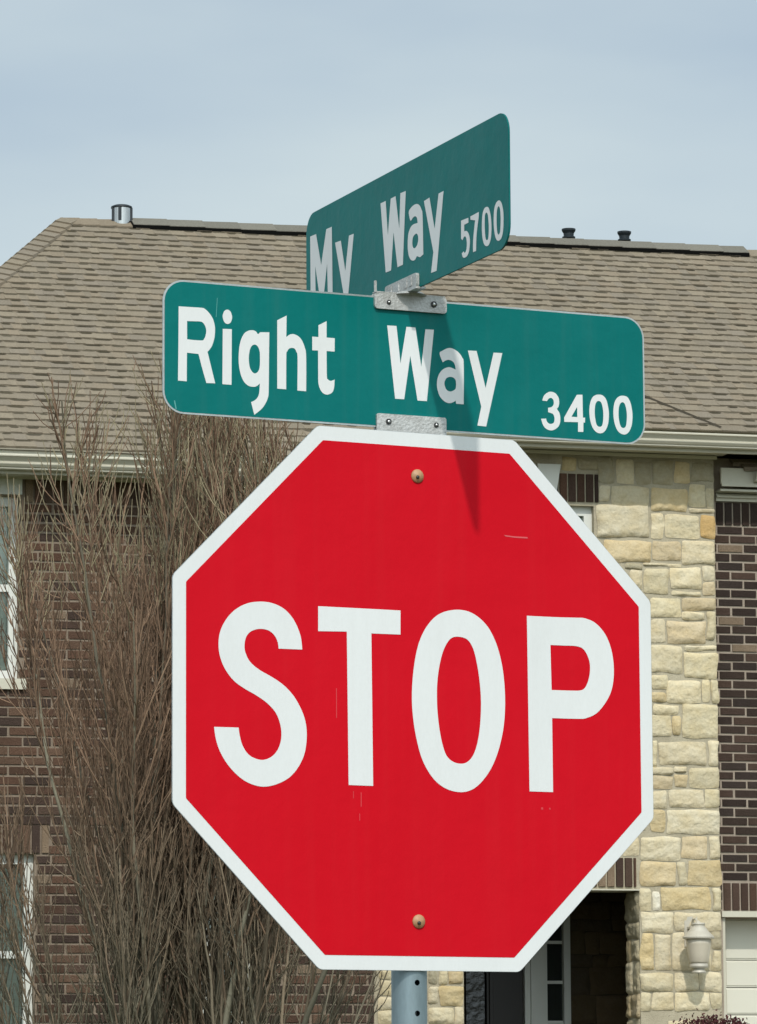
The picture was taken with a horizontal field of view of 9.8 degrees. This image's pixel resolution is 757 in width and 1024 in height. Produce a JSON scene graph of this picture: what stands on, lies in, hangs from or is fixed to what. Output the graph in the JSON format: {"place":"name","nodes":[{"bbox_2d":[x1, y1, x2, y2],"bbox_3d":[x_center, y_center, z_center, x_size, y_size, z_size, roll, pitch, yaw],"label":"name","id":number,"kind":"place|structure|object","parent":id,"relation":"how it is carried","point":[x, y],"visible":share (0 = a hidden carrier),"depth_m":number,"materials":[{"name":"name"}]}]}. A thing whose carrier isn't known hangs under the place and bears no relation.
{"place":"outdoors","nodes":[
{"label":"outdoors","id":0,"kind":"place"},
{"bbox_2d":[0,0,756,265],"label":"sky","id":1,"kind":"structure","parent":0,"point":[639,117],"materials":[{"name":"blue"}]},
{"bbox_3d":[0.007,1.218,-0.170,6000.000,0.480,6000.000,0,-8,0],"label":"ground","id":2,"kind":"structure","parent":0,"visible":0},
{"bbox_2d":[0,352,390,1023],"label":"bare tree","id":3,"kind":"object","parent":2,"relation":"on","point":[166,870],"visible":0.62,"depth_m":26.00,"materials":[{"name":"brown plant"}]},
{"bbox_2d":[0,204,756,1023],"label":"brick house","id":4,"kind":"structure","parent":2,"relation":"on","point":[664,506],"depth_m":32.63,"materials":[{"name":"brown brick"}]},
{"bbox_2d":[0,478,25,689],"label":"window","id":5,"kind":"structure","parent":4,"relation":"in","point":[8,629],"depth_m":30.63,"materials":[{"name":"white glass"}]},
{"bbox_2d":[0,854,32,1023],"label":"window","id":6,"kind":"structure","parent":4,"relation":"in","point":[30,859],"depth_m":30.34,"materials":[{"name":"white glass"}]},
{"bbox_2d":[203,897,249,1019],"bbox_3d":[-1.080,3.096,30.684,0.355,1.380,0.088,2,-8,-14],"label":"window","id":7,"kind":"structure","parent":4,"relation":"in","point":[214,897],"depth_m":30.70,"materials":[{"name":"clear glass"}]},
{"bbox_2d":[465,915,570,1023],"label":"front door","id":8,"kind":"structure","parent":4,"relation":"in","point":[539,993],"depth_m":33.41,"materials":[{"name":"black glass"}]},
{"bbox_2d":[570,506,591,531],"bbox_3d":[1.230,0.642,32.490,0.705,1.375,0.120,2,-8,-14],"label":"window","id":9,"kind":"structure","parent":4,"relation":"in","point":[585,513],"depth_m":32.59,"materials":[{"name":"white glass"}]},
{"bbox_2d":[682,917,713,972],"bbox_3d":[2.327,3.160,32.142,0.234,0.420,0.299,2,-8,-14],"label":"wall lantern","id":10,"kind":"object","parent":4,"relation":"attached to","point":[698,936],"depth_m":32.04,"materials":[{"name":"beige metal"}]},
{"bbox_2d":[721,911,756,1023],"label":"garage door","id":11,"kind":"structure","parent":4,"relation":"in","point":[739,935],"depth_m":32.66,"materials":[{"name":"beige metal"}]},
{"bbox_2d":[391,971,426,1023],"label":"sign post","id":12,"kind":"object","parent":2,"relation":"on","point":[408,997],"visible":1,"depth_m":7.39,"materials":[{"name":"metal"}]},
{"bbox_2d":[374,413,446,434],"bbox_3d":[0.055,-0.116,7.542,0.128,0.099,0.064,0,-8,-4],"label":"sign bracket","id":13,"kind":"object","parent":12,"relation":"attached to","point":[412,423],"visible":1,"depth_m":7.54,"materials":[{"name":"metal"}]},
{"bbox_2d":[162,280,644,443],"bbox_3d":[0.053,-0.254,7.563,0.917,0.228,0.009,3,-9,-25],"label":"street sign","id":14,"kind":"object","parent":13,"relation":"attached to","point":[263,353],"visible":1,"depth_m":7.55,"materials":[{"name":"metal"}]},
{"bbox_2d":[372,273,446,313],"bbox_3d":[0.044,-0.372,7.585,0.118,0.057,0.117,-4,-9,26],"label":"sign bracket","id":15,"kind":"object","parent":14,"relation":"attached to","point":[404,294],"visible":1,"depth_m":7.57,"materials":[{"name":"metal"}]},
{"bbox_2d":[306,113,510,295],"bbox_3d":[0.042,-0.487,7.611,0.004,0.228,0.917,3,-9,-22],"label":"street sign","id":16,"kind":"object","parent":15,"relation":"attached to","point":[438,212],"visible":0.94,"depth_m":7.53,"materials":[{"name":"green metal"}]},
{"bbox_2d":[172,426,653,971],"bbox_3d":[0.070,0.317,7.449,0.914,0.914,0.012,4,-9,-27],"label":"stop sign","id":17,"kind":"object","parent":12,"relation":"attached to","point":[410,702],"visible":1,"depth_m":7.44,"materials":[{"name":"metal"}]},
{"bbox_2d":[668,1008,746,1023],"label":"plum shrub","id":18,"kind":"object","parent":2,"relation":"on","point":[713,1020],"visible":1,"depth_m":30.04,"materials":[{"name":"plant"}]}
]}

